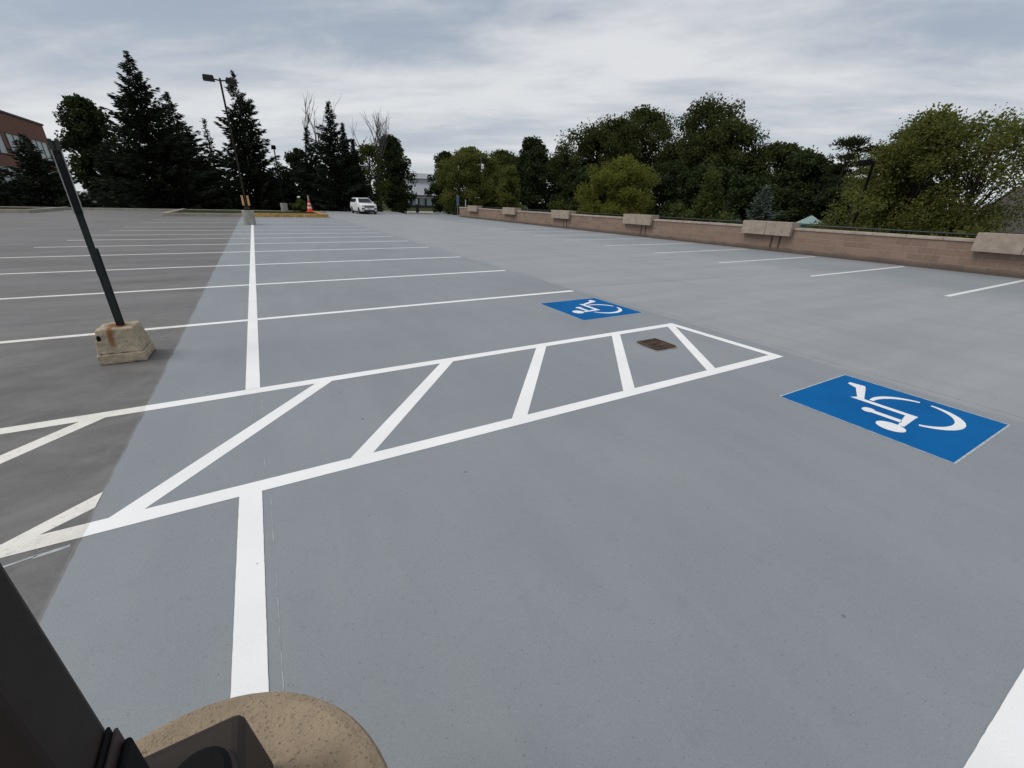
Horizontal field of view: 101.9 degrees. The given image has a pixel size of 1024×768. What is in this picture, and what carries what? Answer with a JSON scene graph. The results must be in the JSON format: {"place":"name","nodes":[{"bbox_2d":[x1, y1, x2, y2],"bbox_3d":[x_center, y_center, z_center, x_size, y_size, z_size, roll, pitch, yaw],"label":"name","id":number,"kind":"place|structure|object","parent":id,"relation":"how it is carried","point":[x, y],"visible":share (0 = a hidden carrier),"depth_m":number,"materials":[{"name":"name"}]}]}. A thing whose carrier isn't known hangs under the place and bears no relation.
{"place":"outdoors","nodes":[
{"label":"outdoors","id":0,"kind":"place"},
{"bbox_2d":[0,110,57,196],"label":"brick building","id":1,"kind":"structure","parent":0,"point":[12,126],"depth_m":57.56,"materials":[{"name":"brick"}]},
{"bbox_2d":[0,131,9,154],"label":"window","id":2,"kind":"structure","parent":1,"relation":"in","point":[3,147],"depth_m":53.84,"materials":[{"name":"grey glass"}]},
{"bbox_2d":[0,165,16,181],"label":"window","id":3,"kind":"structure","parent":1,"relation":"in","point":[7,179],"depth_m":53.57,"materials":[{"name":"grey glass"}]},
{"bbox_2d":[4,132,27,157],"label":"window","id":4,"kind":"structure","parent":1,"relation":"in","point":[10,137],"depth_m":56.16,"materials":[{"name":"grey glass"}]},
{"bbox_2d":[29,138,52,160],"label":"window","id":5,"kind":"structure","parent":1,"relation":"in","point":[42,145],"depth_m":64.49,"materials":[{"name":"grey glass"}]},
{"bbox_2d":[78,191,96,203],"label":"parked car","id":6,"kind":"object","parent":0,"point":[81,192],"visible":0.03,"depth_m":47.46,"materials":[{"name":"white metal"}]},
{"bbox_2d":[326,211,403,213],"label":"driveway","id":7,"kind":"structure","parent":0,"point":[384,212],"depth_m":46.74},
{"bbox_2d":[383,173,437,207],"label":"pale house","id":8,"kind":"structure","parent":0,"point":[422,184],"depth_m":95.00,"materials":[{"name":"white glass"}]},
{"bbox_2d":[408,198,434,205],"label":"windows","id":9,"kind":"structure","parent":8,"relation":"in","point":[422,201],"depth_m":94.75,"materials":[{"name":"grey glass"}]},
{"bbox_2d":[405,211,432,212],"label":"path","id":10,"kind":"structure","parent":0,"point":[419,212],"depth_m":61.48,"materials":[{"name":"grey concrete"}]},
{"bbox_2d":[77,191,921,233],"bbox_3d":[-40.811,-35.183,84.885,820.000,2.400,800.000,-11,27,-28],"label":"ground","id":11,"kind":"structure","parent":0,"point":[389,209],"depth_m":79.62,"materials":[{"name":"green plant"}]},
{"bbox_2d":[0,167,28,206],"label":"conifer tree","id":12,"kind":"object","parent":11,"relation":"on","point":[2,202],"visible":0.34,"depth_m":37.17,"materials":[{"name":"green plant"}]},
{"bbox_2d":[0,133,95,207],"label":"conifer tree","id":13,"kind":"object","parent":11,"relation":"on","point":[25,190],"visible":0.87,"depth_m":37.09,"materials":[{"name":"green plant"}]},
{"bbox_2d":[52,93,140,197],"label":"broadleaf tree","id":14,"kind":"object","parent":11,"relation":"on","point":[83,119],"visible":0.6,"depth_m":43.26,"materials":[{"name":"green plant"}]},
{"bbox_2d":[91,139,150,198],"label":"conifer tree","id":15,"kind":"object","parent":11,"relation":"on","point":[107,171],"visible":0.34,"depth_m":41.31,"materials":[{"name":"green plant"}]},
{"bbox_2d":[65,50,242,209],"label":"spruce tree","id":16,"kind":"object","parent":11,"relation":"on","point":[157,161],"visible":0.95,"depth_m":40.89,"materials":[{"name":"green plant"}]},
{"bbox_2d":[155,91,243,209],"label":"spruce tree","id":17,"kind":"object","parent":11,"relation":"on","point":[186,128],"visible":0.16,"depth_m":44.38,"materials":[{"name":"green plant"}]},
{"bbox_2d":[183,157,242,209],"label":"spruce tree","id":18,"kind":"object","parent":11,"relation":"on","point":[202,168],"visible":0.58,"depth_m":44.21,"materials":[{"name":"green plant"}]},
{"bbox_2d":[199,118,243,209],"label":"spruce tree","id":19,"kind":"object","parent":11,"relation":"on","point":[206,144],"visible":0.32,"depth_m":45.60,"materials":[{"name":"green plant"}]},
{"bbox_2d":[208,70,296,210],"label":"spruce tree","id":20,"kind":"object","parent":11,"relation":"on","point":[260,184],"visible":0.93,"depth_m":45.07,"materials":[{"name":"green plant"}]},
{"bbox_2d":[272,161,298,209],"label":"spruce tree","id":21,"kind":"object","parent":11,"relation":"on","point":[290,197],"visible":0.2,"depth_m":50.04,"materials":[{"name":"green plant"}]},
{"bbox_2d":[280,147,308,201],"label":"broadleaf tree","id":22,"kind":"object","parent":11,"relation":"on","point":[291,158],"visible":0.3,"depth_m":49.25,"materials":[{"name":"green plant"}]},
{"bbox_2d":[285,125,330,210],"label":"spruce tree","id":23,"kind":"object","parent":11,"relation":"on","point":[309,168],"visible":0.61,"depth_m":47.63,"materials":[{"name":"green plant"}]},
{"bbox_2d":[302,93,341,164],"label":"bare tree","id":24,"kind":"object","parent":11,"relation":"on","point":[308,119],"visible":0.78,"depth_m":47.71,"materials":[{"name":"grey plant"}]},
{"bbox_2d":[291,101,381,211],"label":"spruce tree","id":25,"kind":"object","parent":11,"relation":"on","point":[344,183],"visible":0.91,"depth_m":47.69,"materials":[{"name":"green plant"}]},
{"bbox_2d":[350,112,388,210],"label":"bare tree","id":26,"kind":"object","parent":11,"relation":"on","point":[378,131],"visible":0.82,"depth_m":51.48,"materials":[{"name":"grey plant"}]},
{"bbox_2d":[357,140,393,210],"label":"broadleaf tree","id":27,"kind":"object","parent":11,"relation":"on","point":[368,150],"visible":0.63,"depth_m":50.95,"materials":[{"name":"green plant"}]},
{"bbox_2d":[369,133,417,210],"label":"broadleaf tree","id":28,"kind":"object","parent":11,"relation":"on","point":[395,169],"visible":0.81,"depth_m":53.93,"materials":[{"name":"green plant"}]},
{"bbox_2d":[391,202,407,212],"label":"shrub","id":29,"kind":"object","parent":11,"relation":"on","point":[401,207],"visible":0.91,"depth_m":52.86,"materials":[{"name":"green plant"}]},
{"bbox_2d":[415,199,418,212],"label":"marker post","id":30,"kind":"object","parent":11,"relation":"on","point":[417,207],"visible":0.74,"depth_m":52.17,"materials":[{"name":"grey metal"}]},
{"bbox_2d":[424,150,464,212],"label":"broadleaf tree","id":31,"kind":"object","parent":11,"relation":"on","point":[433,189],"visible":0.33,"depth_m":55.02,"materials":[{"name":"green plant"}]},
{"bbox_2d":[444,204,466,214],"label":"shrub","id":32,"kind":"object","parent":11,"relation":"on","point":[456,212],"visible":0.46,"depth_m":47.91,"materials":[{"name":"green plant"}]},
{"bbox_2d":[433,146,502,213],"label":"broadleaf tree","id":33,"kind":"object","parent":11,"relation":"on","point":[468,161],"visible":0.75,"depth_m":48.45,"materials":[{"name":"green plant"}]},
{"bbox_2d":[481,148,521,208],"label":"broadleaf tree","id":34,"kind":"object","parent":11,"relation":"on","point":[506,158],"visible":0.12,"depth_m":56.54,"materials":[{"name":"green plant"}]},
{"bbox_2d":[494,164,524,210],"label":"broadleaf tree","id":35,"kind":"object","parent":11,"relation":"on","point":[508,191],"visible":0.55,"depth_m":44.76,"materials":[{"name":"green plant"}]},
{"bbox_2d":[503,134,561,211],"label":"broadleaf tree","id":36,"kind":"object","parent":11,"relation":"on","point":[530,161],"visible":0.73,"depth_m":53.54,"materials":[{"name":"green plant"}]},
{"bbox_2d":[546,199,572,210],"bbox_3d":[3.992,-14.174,37.783,2.902,4.896,2.991,9,25,16],"label":"shrub","id":37,"kind":"object","parent":11,"relation":"on","point":[555,207],"visible":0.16,"depth_m":36.77,"materials":[{"name":"green plant"}]},
{"bbox_2d":[534,151,588,210],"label":"woodland tree","id":38,"kind":"object","parent":11,"relation":"on","point":[565,165],"visible":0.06,"depth_m":57.85,"materials":[{"name":"green plant"}]},
{"bbox_2d":[548,164,622,213],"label":"woodland tree","id":39,"kind":"object","parent":11,"relation":"on","point":[574,178],"visible":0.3,"depth_m":49.35,"materials":[{"name":"green plant"}]},
{"bbox_2d":[545,118,629,211],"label":"woodland tree","id":40,"kind":"object","parent":11,"relation":"on","point":[592,134],"visible":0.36,"depth_m":51.66,"materials":[{"name":"green plant"}]},
{"bbox_2d":[566,109,655,203],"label":"woodland tree","id":41,"kind":"object","parent":11,"relation":"on","point":[632,128],"visible":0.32,"depth_m":52.07,"materials":[{"name":"green plant"}]},
{"bbox_2d":[573,153,659,216],"bbox_3d":[8.247,-14.275,34.049,6.991,8.203,8.116,-11,27,-28],"label":"broadleaf tree","id":42,"kind":"object","parent":11,"relation":"on","point":[617,173],"visible":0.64,"depth_m":32.31,"materials":[{"name":"green plant"}]},
{"bbox_2d":[617,104,680,210],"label":"woodland tree","id":43,"kind":"object","parent":11,"relation":"on","point":[655,122],"visible":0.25,"depth_m":53.07,"materials":[{"name":"green plant"}]},
{"bbox_2d":[617,159,694,220],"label":"woodland tree","id":44,"kind":"object","parent":11,"relation":"on","point":[667,169],"visible":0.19,"depth_m":47.45,"materials":[{"name":"green plant"}]},
{"bbox_2d":[667,203,696,220],"bbox_3d":[10.558,-8.975,26.696,3.022,4.907,2.678,-11,27,-28],"label":"shrub","id":45,"kind":"object","parent":11,"relation":"on","point":[683,209],"visible":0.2,"depth_m":25.94,"materials":[{"name":"green plant"}]},
{"bbox_2d":[653,91,758,211],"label":"woodland tree","id":46,"kind":"object","parent":11,"relation":"on","point":[708,113],"visible":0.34,"depth_m":47.93,"materials":[{"name":"green plant"}]},
{"bbox_2d":[657,163,754,223],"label":"woodland tree","id":47,"kind":"object","parent":11,"relation":"on","point":[687,180],"visible":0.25,"depth_m":42.34,"materials":[{"name":"green plant"}]},
{"bbox_2d":[684,167,730,221],"bbox_3d":[14.325,-12.078,30.788,3.439,7.142,2.857,6,24,10],"label":"young tree","id":48,"kind":"object","parent":11,"relation":"on","point":[707,205],"visible":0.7,"depth_m":29.78,"materials":[{"name":"green plant"}]},
{"bbox_2d":[709,210,736,223],"bbox_3d":[12.985,-8.309,25.635,2.562,4.513,2.349,-11,27,-28],"label":"shrub","id":49,"kind":"object","parent":11,"relation":"on","point":[725,215],"visible":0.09,"depth_m":24.66,"materials":[{"name":"green plant"}]},
{"bbox_2d":[678,116,781,205],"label":"woodland tree","id":50,"kind":"object","parent":11,"relation":"on","point":[718,136],"visible":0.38,"depth_m":45.15,"materials":[{"name":"green plant"}]},
{"bbox_2d":[712,176,798,223],"bbox_3d":[24.089,-16.748,42.191,8.407,8.016,8.526,-11,27,-28],"label":"woodland tree","id":51,"kind":"object","parent":11,"relation":"on","point":[783,200],"visible":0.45,"depth_m":39.87,"materials":[{"name":"green plant"}]},
{"bbox_2d":[736,184,784,223],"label":"blue spruce","id":52,"kind":"object","parent":11,"relation":"on","point":[763,202],"visible":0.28,"depth_m":25.72,"materials":[{"name":"green plant"}]},
{"bbox_2d":[737,140,851,221],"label":"woodland tree","id":53,"kind":"object","parent":11,"relation":"on","point":[783,150],"visible":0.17,"depth_m":44.68,"materials":[{"name":"green plant"}]},
{"bbox_2d":[758,149,849,224],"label":"woodland tree","id":54,"kind":"object","parent":11,"relation":"on","point":[801,163],"visible":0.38,"depth_m":41.44,"materials":[{"name":"green plant"}]},
{"bbox_2d":[796,216,820,227],"bbox_3d":[26.302,-13.058,37.283,2.220,3.790,2.220,17,28,31],"label":"canopy tent","id":55,"kind":"object","parent":11,"relation":"on","point":[808,220],"visible":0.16,"depth_m":36.21,"materials":[{"name":"teal fabric"}]},
{"bbox_2d":[797,176,865,230],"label":"woodland tree","id":56,"kind":"object","parent":11,"relation":"on","point":[815,206],"visible":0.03,"depth_m":40.94,"materials":[{"name":"green plant"}]},
{"bbox_2d":[800,134,881,223],"bbox_3d":[29.677,-17.253,38.946,6.310,10.740,6.139,-11,27,-28],"label":"pine tree","id":57,"kind":"object","parent":11,"relation":"on","point":[850,142],"visible":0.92,"depth_m":37.58,"materials":[{"name":"green plant"}]},
{"bbox_2d":[807,185,894,233],"bbox_3d":[15.903,-6.363,19.800,3.252,5.646,3.675,9,25,16],"label":"shrub","id":58,"kind":"object","parent":11,"relation":"on","point":[862,203],"visible":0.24,"depth_m":19.09,"materials":[{"name":"green plant"}]},
{"bbox_2d":[836,145,884,203],"bbox_3d":[31.501,-15.957,37.100,5.224,9.950,5.673,9,25,15],"label":"pine tree","id":59,"kind":"object","parent":11,"relation":"on","point":[851,165],"visible":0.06,"depth_m":36.55,"materials":[{"name":"green plant"}]},
{"bbox_2d":[850,159,875,230],"bbox_3d":[16.329,-7.344,20.286,0.998,6.406,0.600,-2,24,-8],"label":"street lamp","id":60,"kind":"object","parent":11,"relation":"on","point":[871,162],"visible":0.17,"depth_m":19.18,"materials":[{"name":"metal"}]},
{"bbox_2d":[857,126,906,178],"bbox_3d":[31.344,-15.162,34.198,5.276,10.813,6.776,-11,27,-28],"label":"pine tree","id":61,"kind":"object","parent":11,"relation":"on","point":[896,138],"visible":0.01,"depth_m":34.11,"materials":[{"name":"green plant"}]},
{"bbox_2d":[838,180,932,229],"bbox_3d":[27.333,-11.359,30.314,7.104,7.176,6.331,-11,27,-28],"label":"broadleaf tree","id":62,"kind":"object","parent":11,"relation":"on","point":[844,204],"depth_m":30.82,"materials":[{"name":"green plant"}]},
{"bbox_2d":[812,102,1000,235],"bbox_3d":[19.584,-8.799,21.128,6.561,9.178,7.109,-11,27,-28],"label":"broadleaf tree","id":63,"kind":"object","parent":11,"relation":"on","point":[907,162],"visible":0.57,"depth_m":19.33,"materials":[{"name":"green plant"}]},
{"bbox_2d":[901,102,1023,236],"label":"broadleaf tree","id":64,"kind":"object","parent":11,"relation":"on","point":[1000,141],"visible":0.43,"depth_m":18.11,"materials":[{"name":"green plant"}]},
{"bbox_2d":[930,225,994,238],"bbox_3d":[19.250,-4.827,18.364,3.124,4.106,2.906,-11,27,-28],"label":"shrub","id":65,"kind":"object","parent":11,"relation":"on","point":[976,230],"visible":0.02,"depth_m":17.57,"materials":[{"name":"green plant"}]},
{"bbox_2d":[974,187,1023,233],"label":"brown roof house","id":66,"kind":"structure","parent":11,"relation":"on","point":[1009,229],"depth_m":28.18,"materials":[{"name":"beige"}]},
{"bbox_2d":[0,210,1023,767],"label":"parking deck","id":67,"kind":"structure","parent":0,"point":[746,566],"depth_m":2.42,"materials":[{"name":"grey concrete"}]},
{"bbox_2d":[0,207,69,212],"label":"curb","id":68,"kind":"structure","parent":67,"relation":"on","point":[32,210],"depth_m":27.74,"materials":[{"name":"concrete"}]},
{"bbox_2d":[0,207,37,208],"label":"island grass","id":69,"kind":"structure","parent":68,"relation":"on","point":[16,208],"depth_m":30.85,"materials":[{"name":"green plant"}]},
{"bbox_2d":[95,321,155,364],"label":"sign base block","id":70,"kind":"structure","parent":67,"relation":"on","point":[130,341],"depth_m":4.06,"materials":[{"name":"concrete"}]},
{"bbox_2d":[46,138,124,325],"bbox_3d":[-3.864,-1.290,3.803,0.085,1.655,0.300,-20,32,-40],"label":"sign post","id":71,"kind":"object","parent":70,"relation":"on","point":[59,160],"visible":0.98,"depth_m":3.74,"materials":[{"name":"metal"}]},
{"bbox_2d":[3,393,283,691],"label":"layout marks","id":72,"kind":"object","parent":67,"relation":"on","point":[48,552],"visible":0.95,"depth_m":1.92},
{"bbox_2d":[166,230,201,230],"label":"stall line","id":73,"kind":"object","parent":67,"relation":"on","point":[183,230],"visible":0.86,"depth_m":18.34,"materials":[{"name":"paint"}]},
{"bbox_2d":[177,222,209,222],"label":"stall line","id":74,"kind":"object","parent":67,"relation":"on","point":[193,222],"visible":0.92,"depth_m":23.36,"materials":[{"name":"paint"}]},
{"bbox_2d":[0,563,387,767],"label":"street lamp","id":75,"kind":"object","parent":67,"relation":"on","point":[49,718],"visible":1,"depth_m":0.54,"materials":[{"name":"concrete"}]},
{"bbox_2d":[33,241,382,247],"bbox_3d":[-8.882,-4.824,14.276,10.770,0.001,0.101,-11,27,-28],"label":"stall line","id":76,"kind":"object","parent":67,"relation":"on","point":[208,244],"visible":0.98,"depth_m":13.62,"materials":[{"name":"paint"}]},
{"bbox_2d":[5,247,423,257],"bbox_3d":[-9.319,-3.581,11.409,14.620,0.001,0.101,-11,27,-28],"label":"stall line","id":77,"kind":"object","parent":67,"relation":"on","point":[208,252],"visible":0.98,"depth_m":11.83,"materials":[{"name":"paint"}]},
{"bbox_2d":[0,206,438,214],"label":"kerb","id":78,"kind":"structure","parent":67,"relation":"on","point":[135,209],"depth_m":35.41,"materials":[{"name":"concrete"}]},
{"bbox_2d":[6,257,449,273],"bbox_3d":[-12.463,-1.619,6.711,25.120,0.001,0.101,-11,27,-28],"label":"stall line","id":79,"kind":"object","parent":67,"relation":"on","point":[209,266],"visible":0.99,"depth_m":9.57,"materials":[{"name":"paint"}]},
{"bbox_2d":[202,74,255,224],"bbox_3d":[-14.438,-11.953,21.709,1.412,6.783,0.580,-11,27,-28],"label":"street lamp","id":80,"kind":"object","parent":67,"relation":"on","point":[248,215],"visible":1,"depth_m":21.78,"materials":[{"name":"black metal"}]},
{"bbox_2d":[154,233,306,234],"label":"stall line","id":81,"kind":"object","parent":67,"relation":"on","point":[178,234],"visible":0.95,"depth_m":16.54,"materials":[{"name":"paint"}]},
{"bbox_2d":[162,209,328,217],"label":"curb","id":82,"kind":"structure","parent":67,"relation":"on","point":[317,215],"depth_m":30.96,"materials":[{"name":"concrete"}]},
{"bbox_2d":[174,210,316,213],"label":"island grass","id":83,"kind":"structure","parent":82,"relation":"on","point":[215,211],"depth_m":36.12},
{"bbox_2d":[271,145,287,210],"bbox_3d":[-20.960,-18.448,37.409,0.580,5.356,0.988,-11,27,-28],"label":"street lamp","id":84,"kind":"object","parent":83,"relation":"on","point":[284,205],"visible":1,"depth_m":37.66,"materials":[{"name":"black metal"}]},
{"bbox_2d":[289,198,312,211],"bbox_3d":[-20.226,-16.910,39.900,1.993,1.744,1.917,3,24,4],"label":"shrub","id":85,"kind":"object","parent":83,"relation":"on","point":[301,204],"visible":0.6,"depth_m":39.51,"materials":[{"name":"green plant"}]},
{"bbox_2d":[306,195,313,211],"bbox_3d":[-18.575,-16.502,38.014,0.640,1.420,0.640,-11,27,-28],"label":"traffic cone","id":86,"kind":"object","parent":83,"relation":"on","point":[309,208],"visible":1,"depth_m":38.01,"materials":[{"name":"orange plastic"}]},
{"bbox_2d":[230,225,268,697],"bbox_3d":[-7.384,-3.700,11.811,0.125,0.001,27.950,-11,27,-28],"label":"parking line","id":87,"kind":"object","parent":67,"relation":"on","point":[249,674],"visible":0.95,"depth_m":1.81,"materials":[{"name":"paint"}]},
{"bbox_2d":[0,270,505,299],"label":"stall line","id":88,"kind":"object","parent":67,"relation":"on","point":[234,285],"visible":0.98,"depth_m":7.57,"materials":[{"name":"paint"}]},
{"bbox_2d":[127,236,392,239],"bbox_3d":[-9.946,-5.642,16.070,10.670,0.001,0.101,-11,27,-28],"label":"stall line","id":89,"kind":"object","parent":67,"relation":"on","point":[230,238],"visible":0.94,"depth_m":15.61,"materials":[{"name":"paint"}]},
{"bbox_2d":[0,290,571,343],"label":"stall line","id":90,"kind":"object","parent":67,"relation":"on","point":[33,339],"visible":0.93,"depth_m":5.77,"materials":[{"name":"paint"}]},
{"bbox_2d":[350,197,376,213],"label":"parked car","id":91,"kind":"object","parent":67,"relation":"on","point":[363,205],"visible":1,"depth_m":42.60,"materials":[{"name":"white metal"}]},
{"bbox_2d":[0,323,782,557],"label":"access aisle stripes","id":92,"kind":"object","parent":67,"relation":"on","point":[135,511],"visible":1,"depth_m":3.00,"materials":[{"name":"paint"}]},
{"bbox_2d":[539,298,641,320],"bbox_3d":[1.278,-1.252,6.829,1.210,0.002,1.210,-11,27,-28],"label":"accessible parking symbol","id":93,"kind":"object","parent":67,"relation":"on","point":[588,309],"visible":1,"depth_m":6.78,"materials":[{"name":"blue paint"}]},
{"bbox_2d":[637,338,676,350],"bbox_3d":[1.775,-0.494,5.114,0.410,0.014,0.410,-11,27,-28],"label":"drain grate","id":94,"kind":"object","parent":67,"relation":"on","point":[657,344],"visible":1,"depth_m":5.08,"materials":[{"name":"metal"}]},
{"bbox_2d":[662,249,740,252],"bbox_3d":[7.599,-5.261,16.421,5.650,0.001,0.101,-11,27,-28],"label":"stall line","id":95,"kind":"object","parent":67,"relation":"on","point":[693,251],"visible":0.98,"depth_m":16.35,"materials":[{"name":"paint"}]},
{"bbox_2d":[459,205,1023,278],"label":"parapet wall","id":96,"kind":"structure","parent":67,"relation":"on","point":[995,254],"depth_m":15.81,"materials":[{"name":"stone"}]},
{"bbox_2d":[485,207,976,235],"bbox_3d":[9.710,-6.970,19.641,0.055,1.468,58.500,-11,27,-28],"label":"metal railing","id":97,"kind":"object","parent":96,"relation":"on","point":[867,229],"visible":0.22,"depth_m":15.42,"materials":[{"name":"metal"}]},
{"bbox_2d":[718,256,814,262],"bbox_3d":[8.928,-4.288,14.294,5.650,0.001,0.101,-11,27,-28],"label":"stall line","id":98,"kind":"object","parent":67,"relation":"on","point":[765,259],"visible":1,"depth_m":14.03,"materials":[{"name":"paint"}]},
{"bbox_2d":[812,266,904,275],"bbox_3d":[10.257,-3.316,12.168,5.650,0.001,0.101,-11,27,-28],"label":"stall line","id":99,"kind":"object","parent":67,"relation":"on","point":[857,271],"visible":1,"depth_m":11.98,"materials":[{"name":"paint"}]},
{"bbox_2d":[779,374,1009,463],"bbox_3d":[3.261,0.223,3.601,1.210,0.002,1.210,-11,27,-28],"label":"accessible parking symbol","id":100,"kind":"object","parent":67,"relation":"on","point":[947,433],"visible":1,"depth_m":3.49,"materials":[{"name":"blue paint"}]},
{"bbox_2d":[944,280,1023,296],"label":"stall line","id":101,"kind":"object","parent":67,"relation":"on","point":[964,292],"visible":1,"depth_m":9.80,"materials":[{"name":"paint"}]},
{"bbox_2d":[964,669,1023,767],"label":"stall line","id":102,"kind":"object","parent":67,"relation":"on","point":[1000,744],"visible":1,"depth_m":1.36,"materials":[{"name":"paint"}]},
{"bbox_2d":[0,0,1023,213],"label":"sky","id":103,"kind":"structure","parent":0,"point":[446,75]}
]}

